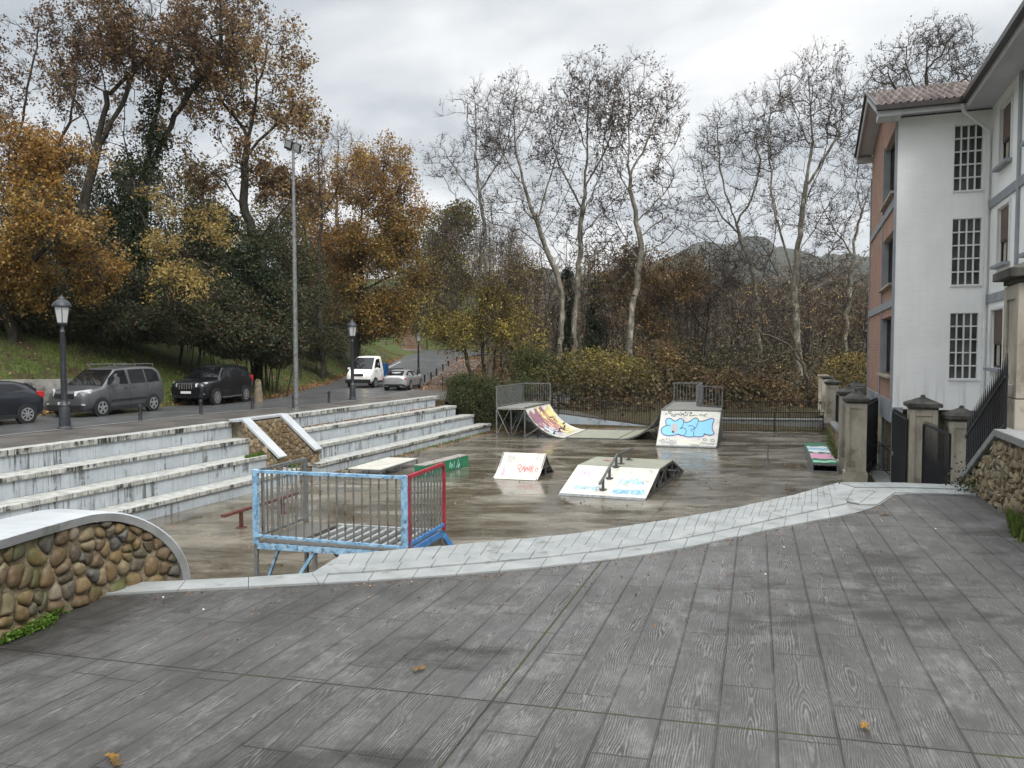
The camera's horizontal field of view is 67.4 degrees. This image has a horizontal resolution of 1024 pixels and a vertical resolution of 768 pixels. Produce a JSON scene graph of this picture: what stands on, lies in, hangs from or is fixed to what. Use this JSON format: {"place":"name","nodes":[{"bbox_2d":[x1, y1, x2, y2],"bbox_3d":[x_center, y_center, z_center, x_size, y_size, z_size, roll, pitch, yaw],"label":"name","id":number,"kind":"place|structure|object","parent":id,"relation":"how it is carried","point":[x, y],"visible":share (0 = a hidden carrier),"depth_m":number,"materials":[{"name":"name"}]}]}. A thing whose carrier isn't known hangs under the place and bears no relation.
{"place":"outdoors","nodes":[
{"label":"outdoors","id":0,"kind":"place"},
{"bbox_2d":[0,325,400,412],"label":"grass","id":1,"kind":"structure","parent":0,"point":[249,367],"depth_m":38.38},
{"bbox_2d":[0,384,450,447],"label":"pavement","id":2,"kind":"structure","parent":0,"point":[15,440],"depth_m":24.53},
{"bbox_2d":[51,295,72,429],"bbox_3d":[-13.330,-0.645,22.813,0.533,3.999,0.533,0,3,0],"label":"street lamp","id":3,"kind":"object","parent":2,"relation":"on","point":[61,305],"visible":0.99,"depth_m":22.75,"materials":[{"name":"metal"}]},
{"bbox_2d":[284,139,301,409],"bbox_3d":[-8.645,-4.315,30.557,0.732,10.716,0.338,0,3,0],"label":"floodlight pole","id":4,"kind":"object","parent":2,"relation":"on","point":[289,145],"visible":0.98,"depth_m":30.51,"materials":[{"name":"metal"}]},
{"bbox_2d":[0,350,496,434],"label":"road","id":5,"kind":"structure","parent":0,"point":[429,361],"depth_m":34.86,"materials":[{"name":"asphalt"}]},
{"bbox_2d":[0,381,43,423],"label":"hatchback","id":6,"kind":"object","parent":5,"relation":"on","point":[21,403],"visible":1,"depth_m":24.60,"materials":[{"name":"blue paint"}]},
{"bbox_2d":[47,363,163,416],"bbox_3d":[-15.216,0.189,28.948,2.145,1.904,4.233,1,3,14],"label":"people carrier","id":7,"kind":"object","parent":5,"relation":"on","point":[100,391],"visible":0.88,"depth_m":28.28,"materials":[{"name":"grey metal"}]},
{"bbox_2d":[171,364,252,404],"bbox_3d":[-13.960,0.012,35.884,2.193,1.880,4.670,0,3,8],"label":"off roader","id":8,"kind":"object","parent":5,"relation":"on","point":[215,384],"visible":0.96,"depth_m":35.09,"materials":[{"name":"black paint"}]},
{"bbox_2d":[345,356,402,387],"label":"tipper van","id":9,"kind":"object","parent":5,"relation":"on","point":[373,371],"visible":0.71,"depth_m":54.08,"materials":[{"name":"white paint"}]},
{"bbox_2d":[383,369,422,389],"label":"estate car","id":10,"kind":"object","parent":5,"relation":"on","point":[407,378],"visible":0.97,"depth_m":49.83,"materials":[{"name":"silver metal"}]},
{"bbox_2d":[0,265,880,481],"bbox_3d":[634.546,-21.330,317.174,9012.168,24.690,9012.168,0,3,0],"label":"ground","id":11,"kind":"structure","parent":0,"point":[390,346],"depth_m":41.34,"materials":[{"name":"plant"}]},
{"bbox_2d":[0,300,59,338],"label":"evergreen bush","id":12,"kind":"object","parent":11,"relation":"on","point":[21,324],"visible":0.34,"depth_m":33.73,"materials":[{"name":"green plant"}]},
{"bbox_2d":[0,379,72,410],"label":"concrete wall","id":13,"kind":"structure","parent":11,"relation":"on","point":[47,386],"depth_m":28.31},
{"bbox_2d":[0,264,114,343],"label":"evergreen bush","id":14,"kind":"object","parent":11,"relation":"on","point":[71,326],"visible":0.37,"depth_m":34.71,"materials":[{"name":"green plant"}]},
{"bbox_2d":[0,0,126,222],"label":"oak tree","id":15,"kind":"object","parent":11,"relation":"on","point":[36,39],"visible":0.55,"depth_m":42.48,"materials":[{"name":"brown plant"}]},
{"bbox_2d":[0,164,133,296],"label":"evergreen bush","id":16,"kind":"object","parent":11,"relation":"on","point":[67,177],"visible":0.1,"depth_m":41.09,"materials":[{"name":"green plant"}]},
{"bbox_2d":[0,103,136,341],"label":"maple tree","id":17,"kind":"object","parent":11,"relation":"on","point":[19,259],"visible":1,"depth_m":31.92,"materials":[{"name":"orange plant"}]},
{"bbox_2d":[0,140,154,283],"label":"broadleaf tree","id":18,"kind":"object","parent":11,"relation":"on","point":[111,165],"visible":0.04,"depth_m":55.02,"materials":[{"name":"yellow plant"}]},
{"bbox_2d":[14,0,210,313],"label":"oak tree","id":19,"kind":"object","parent":11,"relation":"on","point":[114,40],"visible":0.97,"depth_m":37.85,"materials":[{"name":"brown plant"}]},
{"bbox_2d":[67,259,172,359],"bbox_3d":[-18.820,-3.614,36.981,6.485,4.972,4.730,2,3,43],"label":"evergreen bush","id":20,"kind":"object","parent":11,"relation":"on","point":[122,323],"visible":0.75,"depth_m":35.61,"materials":[{"name":"green plant"}]},
{"bbox_2d":[78,0,275,305],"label":"oak tree","id":21,"kind":"object","parent":11,"relation":"on","point":[245,9],"visible":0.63,"depth_m":40.28,"materials":[{"name":"brown plant"}]},
{"bbox_2d":[88,80,184,348],"bbox_3d":[-19.605,-8.763,40.261,5.709,13.980,3.608,0,3,0],"label":"ivy","id":22,"kind":"object","parent":21,"relation":"attached to","point":[123,215],"visible":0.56,"depth_m":39.81,"materials":[{"name":"green plant"}]},
{"bbox_2d":[114,175,239,365],"bbox_3d":[-15.472,-4.921,34.879,7.481,8.849,4.567,2,3,39],"label":"maple tree","id":23,"kind":"object","parent":11,"relation":"on","point":[190,278],"visible":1,"depth_m":33.75,"materials":[{"name":"yellow plant"}]},
{"bbox_2d":[137,258,233,373],"bbox_3d":[-15.973,-3.286,38.074,4.508,6.195,6.562,0,3,0],"label":"evergreen bush","id":24,"kind":"object","parent":11,"relation":"on","point":[193,322],"visible":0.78,"depth_m":36.69,"materials":[{"name":"green plant"}]},
{"bbox_2d":[144,195,242,358],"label":"evergreen bush","id":25,"kind":"object","parent":11,"relation":"on","point":[199,252],"visible":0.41,"depth_m":41.89,"materials":[{"name":"green plant"}]},
{"bbox_2d":[129,150,309,304],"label":"broadleaf tree","id":26,"kind":"object","parent":11,"relation":"on","point":[193,192],"visible":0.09,"depth_m":56.82,"materials":[{"name":"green plant"}]},
{"bbox_2d":[182,278,279,367],"bbox_3d":[-14.535,-2.438,39.467,4.451,6.155,6.004,-2,3,-41],"label":"evergreen bush","id":27,"kind":"object","parent":11,"relation":"on","point":[245,333],"visible":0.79,"depth_m":38.46,"materials":[{"name":"green plant"}]},
{"bbox_2d":[160,3,337,384],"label":"oak tree","id":28,"kind":"object","parent":11,"relation":"on","point":[296,111],"visible":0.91,"depth_m":42.22,"materials":[{"name":"brown plant"}]},
{"bbox_2d":[185,223,309,392],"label":"bush","id":29,"kind":"object","parent":28,"relation":"attached to","point":[248,271],"visible":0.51,"depth_m":41.87,"materials":[{"name":"green plant"}]},
{"bbox_2d":[0,313,498,414],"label":"leaf litter","id":30,"kind":"object","parent":11,"relation":"on","point":[302,387],"visible":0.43,"depth_m":56.60,"materials":[{"name":"brown plant"}]},
{"bbox_2d":[248,273,314,396],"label":"evergreen bush","id":31,"kind":"object","parent":11,"relation":"on","point":[281,352],"visible":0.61,"depth_m":41.74,"materials":[{"name":"green plant"}]},
{"bbox_2d":[251,216,334,379],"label":"evergreen bush","id":32,"kind":"object","parent":11,"relation":"on","point":[284,257],"visible":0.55,"depth_m":55.15,"materials":[{"name":"green plant"}]},
{"bbox_2d":[256,129,383,378],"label":"oak tree","id":33,"kind":"object","parent":11,"relation":"on","point":[340,180],"visible":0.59,"depth_m":61.37,"materials":[{"name":"orange plant"}]},
{"bbox_2d":[288,280,355,378],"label":"evergreen bush","id":34,"kind":"object","parent":11,"relation":"on","point":[314,340],"visible":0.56,"depth_m":62.38,"materials":[{"name":"green plant"}]},
{"bbox_2d":[298,119,369,315],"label":"slender tree","id":35,"kind":"object","parent":11,"relation":"on","point":[336,208],"visible":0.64,"depth_m":77.14,"materials":[{"name":"brown plant"}]},
{"bbox_2d":[296,128,445,367],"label":"maple tree","id":36,"kind":"object","parent":11,"relation":"on","point":[355,244],"visible":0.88,"depth_m":67.77,"materials":[{"name":"orange plant"}]},
{"bbox_2d":[391,197,486,336],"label":"evergreen tree","id":37,"kind":"object","parent":11,"relation":"on","point":[452,209],"visible":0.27,"depth_m":121.89,"materials":[{"name":"green plant"}]},
{"bbox_2d":[420,71,534,379],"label":"plane tree","id":38,"kind":"object","parent":11,"relation":"on","point":[469,189],"visible":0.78,"depth_m":59.24,"materials":[{"name":"grey plant"}]},
{"bbox_2d":[405,201,558,384],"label":"hornbeam tree","id":39,"kind":"object","parent":11,"relation":"on","point":[504,329],"visible":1,"depth_m":54.48,"materials":[{"name":"green plant"}]},
{"bbox_2d":[443,368,537,428],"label":"hedge","id":40,"kind":"object","parent":11,"relation":"on","point":[463,390],"visible":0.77,"depth_m":41.93,"materials":[{"name":"green plant"}]},
{"bbox_2d":[147,428,842,579],"bbox_3d":[-2.883,3.626,15.536,19.100,0.001,66.000,1,3,21],"label":"court","id":41,"kind":"object","parent":11,"relation":"on","point":[479,511],"visible":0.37,"depth_m":22.64,"materials":[{"name":"concrete"}]},
{"bbox_2d":[0,421,299,522],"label":"terraced seating","id":42,"kind":"object","parent":41,"relation":"on","point":[149,474],"visible":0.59,"depth_m":20.39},
{"bbox_2d":[229,413,321,471],"bbox_3d":[-7.971,2.220,26.006,1.943,2.244,2.690,1,3,21],"label":"stone recess","id":43,"kind":"object","parent":41,"relation":"on","point":[271,436],"visible":0.57,"depth_m":26.52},
{"bbox_2d":[252,457,453,576],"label":"ramp platform","id":44,"kind":"structure","parent":41,"relation":"on","point":[336,539],"depth_m":12.16,"materials":[{"name":"metal"}]},
{"bbox_2d":[347,457,417,474],"bbox_3d":[-4.540,2.953,27.354,1.213,0.293,3.049,1,3,19],"label":"manual pad","id":45,"kind":"object","parent":41,"relation":"on","point":[381,465],"visible":0.88,"depth_m":26.97,"materials":[{"name":"concrete"}]},
{"bbox_2d":[289,396,490,472],"bbox_3d":[-4.978,1.852,34.097,2.420,2.005,15.620,1,3,21],"label":"terraced seating","id":46,"kind":"object","parent":41,"relation":"on","point":[347,444],"visible":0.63,"depth_m":32.20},
{"bbox_2d":[415,454,467,477],"bbox_3d":[-2.462,2.897,27.336,0.404,0.427,3.016,1,3,26],"label":"grind box","id":47,"kind":"object","parent":41,"relation":"on","point":[454,462],"visible":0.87,"depth_m":27.34,"materials":[{"name":"concrete"}]},
{"bbox_2d":[492,452,554,480],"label":"spine ramp","id":48,"kind":"structure","parent":41,"relation":"on","point":[521,466],"depth_m":26.14,"materials":[{"name":"wood"}]},
{"bbox_2d":[496,383,660,439],"bbox_3d":[3.870,1.344,39.360,8.670,2.570,4.344,1,3,13],"label":"half pipe","id":49,"kind":"object","parent":41,"relation":"on","point":[545,418],"visible":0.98,"depth_m":39.26,"materials":[{"name":"wood"}]},
{"bbox_2d":[558,448,683,500],"bbox_3d":[3.766,2.719,25.166,2.579,1.129,6.264,1,3,23],"label":"funbox","id":50,"kind":"object","parent":41,"relation":"on","point":[621,477],"visible":1,"depth_m":23.51,"materials":[{"name":"metal"}]},
{"bbox_2d":[655,382,722,447],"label":"bank ramp","id":51,"kind":"structure","parent":41,"relation":"on","point":[689,424],"depth_m":35.62,"materials":[{"name":"wood"}]},
{"bbox_2d":[722,412,823,431],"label":"iron fence","id":52,"kind":"object","parent":41,"relation":"on","point":[774,420],"visible":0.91,"depth_m":40.32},
{"bbox_2d":[804,443,838,472],"bbox_3d":[11.986,2.820,29.960,0.911,0.352,6.263,1,3,18],"label":"painted box","id":53,"kind":"object","parent":41,"relation":"on","point":[816,453],"visible":0.99,"depth_m":28.93,"materials":[{"name":"multicoloured concrete"}]},
{"bbox_2d":[836,384,861,470],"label":"gate pillar","id":54,"kind":"structure","parent":41,"relation":"on","point":[846,390],"depth_m":27.49,"materials":[{"name":"stone"}]},
{"bbox_2d":[842,389,870,481],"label":"gate pillar","id":55,"kind":"structure","parent":41,"relation":"on","point":[856,401],"depth_m":25.03,"materials":[{"name":"stone"}]},
{"bbox_2d":[866,397,877,474],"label":"iron gate","id":56,"kind":"structure","parent":55,"relation":"attached to","point":[872,417],"depth_m":26.76,"materials":[{"name":"metal"}]},
{"bbox_2d":[0,494,1023,767],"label":"plaza deck","id":57,"kind":"structure","parent":11,"relation":"on","point":[910,652],"depth_m":4.17,"materials":[{"name":"grey wood"}]},
{"bbox_2d":[0,605,69,644],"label":"grass","id":58,"kind":"structure","parent":57,"relation":"on","point":[37,624],"depth_m":5.00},
{"bbox_2d":[0,509,190,639],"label":"stone wall","id":59,"kind":"structure","parent":57,"relation":"on","point":[51,559],"depth_m":5.48,"materials":[{"name":"brown stone"}]},
{"bbox_2d":[1005,508,1023,542],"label":"grass tuft","id":60,"kind":"object","parent":57,"relation":"on","point":[1015,521],"visible":1,"depth_m":6.90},
{"bbox_2d":[454,63,583,360],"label":"plane tree","id":61,"kind":"object","parent":11,"relation":"on","point":[538,223],"visible":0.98,"depth_m":56.25,"materials":[{"name":"grey plant"}]},
{"bbox_2d":[504,345,578,401],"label":"shrub","id":62,"kind":"object","parent":11,"relation":"on","point":[524,367],"visible":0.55,"depth_m":49.66,"materials":[{"name":"green plant"}]},
{"bbox_2d":[557,240,574,359],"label":"cypress tree","id":63,"kind":"object","parent":11,"relation":"on","point":[565,276],"visible":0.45,"depth_m":73.38,"materials":[{"name":"green plant"}]},
{"bbox_2d":[489,410,648,426],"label":"ramp wall","id":64,"kind":"structure","parent":11,"relation":"on","point":[567,419],"depth_m":42.98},
{"bbox_2d":[488,390,650,424],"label":"iron fence","id":65,"kind":"object","parent":64,"relation":"on","point":[558,396],"visible":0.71,"depth_m":42.91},
{"bbox_2d":[519,44,647,362],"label":"plane tree","id":66,"kind":"object","parent":11,"relation":"on","point":[582,212],"visible":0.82,"depth_m":57.20,"materials":[{"name":"grey plant"}]},
{"bbox_2d":[583,258,606,367],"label":"cypress tree","id":67,"kind":"object","parent":11,"relation":"on","point":[595,326],"visible":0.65,"depth_m":71.51,"materials":[{"name":"green plant"}]},
{"bbox_2d":[321,213,868,371],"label":"distant woodland","id":68,"kind":"object","parent":11,"relation":"on","point":[728,317],"depth_m":79.13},
{"bbox_2d":[549,345,661,400],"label":"shrub","id":69,"kind":"object","parent":11,"relation":"on","point":[616,361],"visible":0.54,"depth_m":49.80,"materials":[{"name":"green plant"}]},
{"bbox_2d":[545,382,719,412],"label":"iron fence","id":70,"kind":"object","parent":11,"relation":"on","point":[573,393],"visible":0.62,"depth_m":45.93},
{"bbox_2d":[583,44,691,383],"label":"plane tree","id":71,"kind":"object","parent":11,"relation":"on","point":[637,271],"visible":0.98,"depth_m":55.23,"materials":[{"name":"grey plant"}]},
{"bbox_2d":[580,236,719,358],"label":"russet tree","id":72,"kind":"object","parent":11,"relation":"on","point":[658,286],"visible":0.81,"depth_m":59.02,"materials":[{"name":"brown plant"}]},
{"bbox_2d":[440,312,867,417],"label":"undergrowth","id":73,"kind":"object","parent":11,"relation":"on","point":[787,365],"visible":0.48,"depth_m":48.87,"materials":[{"name":"brown plant"}]},
{"bbox_2d":[478,358,866,408],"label":"leaf litter","id":74,"kind":"object","parent":11,"relation":"on","point":[508,374],"visible":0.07,"depth_m":49.56,"materials":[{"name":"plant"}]},
{"bbox_2d":[635,337,714,395],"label":"shrub","id":75,"kind":"object","parent":11,"relation":"on","point":[669,356],"visible":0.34,"depth_m":52.34,"materials":[{"name":"green plant"}]},
{"bbox_2d":[639,230,763,366],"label":"bare tree","id":76,"kind":"object","parent":11,"relation":"on","point":[707,304],"visible":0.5,"depth_m":61.55,"materials":[{"name":"brown plant"}]},
{"bbox_2d":[669,81,798,373],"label":"plane tree","id":77,"kind":"object","parent":11,"relation":"on","point":[727,152],"visible":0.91,"depth_m":57.45,"materials":[{"name":"grey plant"}]},
{"bbox_2d":[689,366,805,404],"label":"shrub","id":78,"kind":"object","parent":11,"relation":"on","point":[766,380],"visible":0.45,"depth_m":49.04,"materials":[{"name":"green plant"}]},
{"bbox_2d":[711,35,873,392],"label":"plane tree","id":79,"kind":"object","parent":11,"relation":"on","point":[801,223],"visible":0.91,"depth_m":52.42,"materials":[{"name":"grey plant"}]},
{"bbox_2d":[721,273,867,406],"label":"tree","id":80,"kind":"object","parent":11,"relation":"on","point":[800,360],"visible":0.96,"depth_m":46.87,"materials":[{"name":"brown plant"}]},
{"bbox_2d":[776,350,866,393],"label":"shrub","id":81,"kind":"object","parent":11,"relation":"on","point":[855,359],"visible":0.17,"depth_m":53.13,"materials":[{"name":"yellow plant"}]},
{"bbox_2d":[824,415,837,456],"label":"side wall","id":82,"kind":"structure","parent":11,"relation":"on","point":[833,425],"depth_m":33.33,"materials":[{"name":"brown stone"}]},
{"bbox_2d":[824,378,840,422],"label":"gate pillar","id":83,"kind":"structure","parent":82,"relation":"on","point":[832,386],"depth_m":38.03,"materials":[{"name":"stone"}]},
{"bbox_2d":[803,121,871,357],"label":"plane tree","id":84,"kind":"object","parent":11,"relation":"on","point":[845,347],"visible":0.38,"depth_m":59.59,"materials":[{"name":"grey plant"}]},
{"bbox_2d":[844,10,994,112],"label":"plane tree","id":85,"kind":"object","parent":11,"relation":"on","point":[945,44],"visible":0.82,"depth_m":44.41,"materials":[{"name":"grey plant"}]},
{"bbox_2d":[853,0,1023,482],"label":"school building","id":86,"kind":"structure","parent":11,"relation":"on","point":[947,212],"depth_m":24.38,"materials":[{"name":"white paint"}]},
{"bbox_2d":[876,318,890,377],"bbox_3d":[13.158,-1.294,26.864,0.410,2.064,3.741,1,3,21],"label":"window","id":87,"kind":"structure","parent":86,"relation":"in","point":[886,323],"depth_m":28.49,"materials":[{"name":"grey glass"}]},
{"bbox_2d":[878,238,892,292],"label":"window","id":88,"kind":"structure","parent":86,"relation":"in","point":[887,247],"depth_m":28.35,"materials":[{"name":"grey glass"}]},
{"bbox_2d":[880,142,894,211],"bbox_3d":[13.158,-7.396,26.598,0.410,2.227,3.741,1,3,21],"label":"window","id":89,"kind":"structure","parent":86,"relation":"in","point":[889,154],"depth_m":28.19,"materials":[{"name":"grey glass"}]},
{"bbox_2d":[948,313,978,380],"bbox_3d":[14.296,-1.187,24.330,0.852,2.156,0.230,1,3,21],"label":"window","id":90,"kind":"structure","parent":86,"relation":"in","point":[963,346],"depth_m":24.38,"materials":[{"name":"white glass"}]},
{"bbox_2d":[950,218,981,286],"bbox_3d":[14.304,-4.147,24.198,0.870,2.153,0.230,1,3,21],"label":"window","id":91,"kind":"structure","parent":86,"relation":"in","point":[966,233],"depth_m":24.24,"materials":[{"name":"white glass"}]},
{"bbox_2d":[952,123,983,192],"bbox_3d":[14.296,-7.077,24.073,0.852,2.112,0.230,1,3,21],"label":"window","id":92,"kind":"structure","parent":86,"relation":"in","point":[968,144],"depth_m":24.12,"materials":[{"name":"white glass"}]},
{"bbox_2d":[983,305,1003,371],"bbox_3d":[14.334,-1.335,22.710,0.323,1.914,1.730,1,3,21],"label":"window","id":93,"kind":"structure","parent":86,"relation":"in","point":[999,314],"depth_m":22.95,"materials":[{"name":"white glass"}]},
{"bbox_2d":[990,198,1011,269],"bbox_3d":[14.176,-4.303,22.162,0.323,1.844,1.563,1,3,21],"label":"window","id":94,"kind":"structure","parent":86,"relation":"in","point":[1006,212],"depth_m":22.30,"materials":[{"name":"white glass"}]},
{"bbox_2d":[992,92,1013,172],"bbox_3d":[14.199,-7.214,22.087,0.323,1.902,1.531,1,3,21],"label":"window","id":95,"kind":"structure","parent":86,"relation":"in","point":[1008,111],"depth_m":22.19,"materials":[{"name":"white glass"}]},
{"bbox_2d":[954,429,1023,515],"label":"rubble wall","id":96,"kind":"structure","parent":11,"relation":"on","point":[999,472],"depth_m":7.93,"materials":[{"name":"stone"}]},
{"bbox_2d":[965,353,1008,465],"bbox_3d":[5.519,0.494,8.975,0.035,1.715,1.830,1,3,19],"label":"spiked railing","id":97,"kind":"object","parent":96,"relation":"on","point":[988,417],"visible":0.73,"depth_m":8.77,"materials":[{"name":"black metal"}]},
{"bbox_2d":[992,262,1023,429],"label":"gate pillar","id":98,"kind":"structure","parent":96,"relation":"on","point":[1012,278],"depth_m":8.17,"materials":[{"name":"stone"}]},
{"bbox_2d":[156,406,804,573],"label":"leaf litter","id":99,"kind":"object","parent":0,"point":[526,431],"visible":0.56,"depth_m":33.70,"materials":[{"name":"brown plant"}]},
{"bbox_2d":[0,0,1022,278],"label":"sky","id":100,"kind":"structure","parent":0,"point":[383,65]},
{"bbox_2d":[482,406,622,422],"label":"walkway","id":101,"kind":"structure","parent":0,"point":[575,413],"depth_m":44.28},
{"bbox_2d":[722,418,826,426],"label":"wall","id":102,"kind":"structure","parent":101,"relation":"on","point":[786,423],"depth_m":42.22,"materials":[{"name":"grey concrete"}]},
{"bbox_2d":[524,236,868,311],"bbox_3d":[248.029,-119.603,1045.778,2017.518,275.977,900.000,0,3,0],"label":"mountain","id":103,"kind":"structure","parent":0,"point":[780,253],"depth_m":1143.62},
{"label":"retaining wall","id":104,"kind":"object","parent":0,"visible":0},
{"bbox_2d":[106,482,978,595],"bbox_3d":[1.381,1.483,7.592,9.564,0.369,1.719,-1,3,-26],"label":"stone edging","id":105,"kind":"object","parent":104,"relation":"on","point":[646,539],"visible":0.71,"depth_m":6.81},
{"bbox_2d":[903,394,942,482],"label":"gate pillar","id":106,"kind":"structure","parent":105,"relation":"on","point":[922,408],"depth_m":19.35,"materials":[{"name":"stone"}]},
{"bbox_2d":[891,409,908,482],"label":"iron gate","id":107,"kind":"structure","parent":106,"relation":"attached to","point":[899,452],"depth_m":20.99,"materials":[{"name":"metal"}]},
{"bbox_2d":[921,421,951,483],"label":"iron gate","id":108,"kind":"structure","parent":106,"relation":"attached to","point":[933,472],"depth_m":18.03,"materials":[{"name":"metal"}]},
{"bbox_2d":[940,405,973,483],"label":"gate pillar","id":109,"kind":"structure","parent":105,"relation":"on","point":[956,421],"depth_m":18.85,"materials":[{"name":"stone"}]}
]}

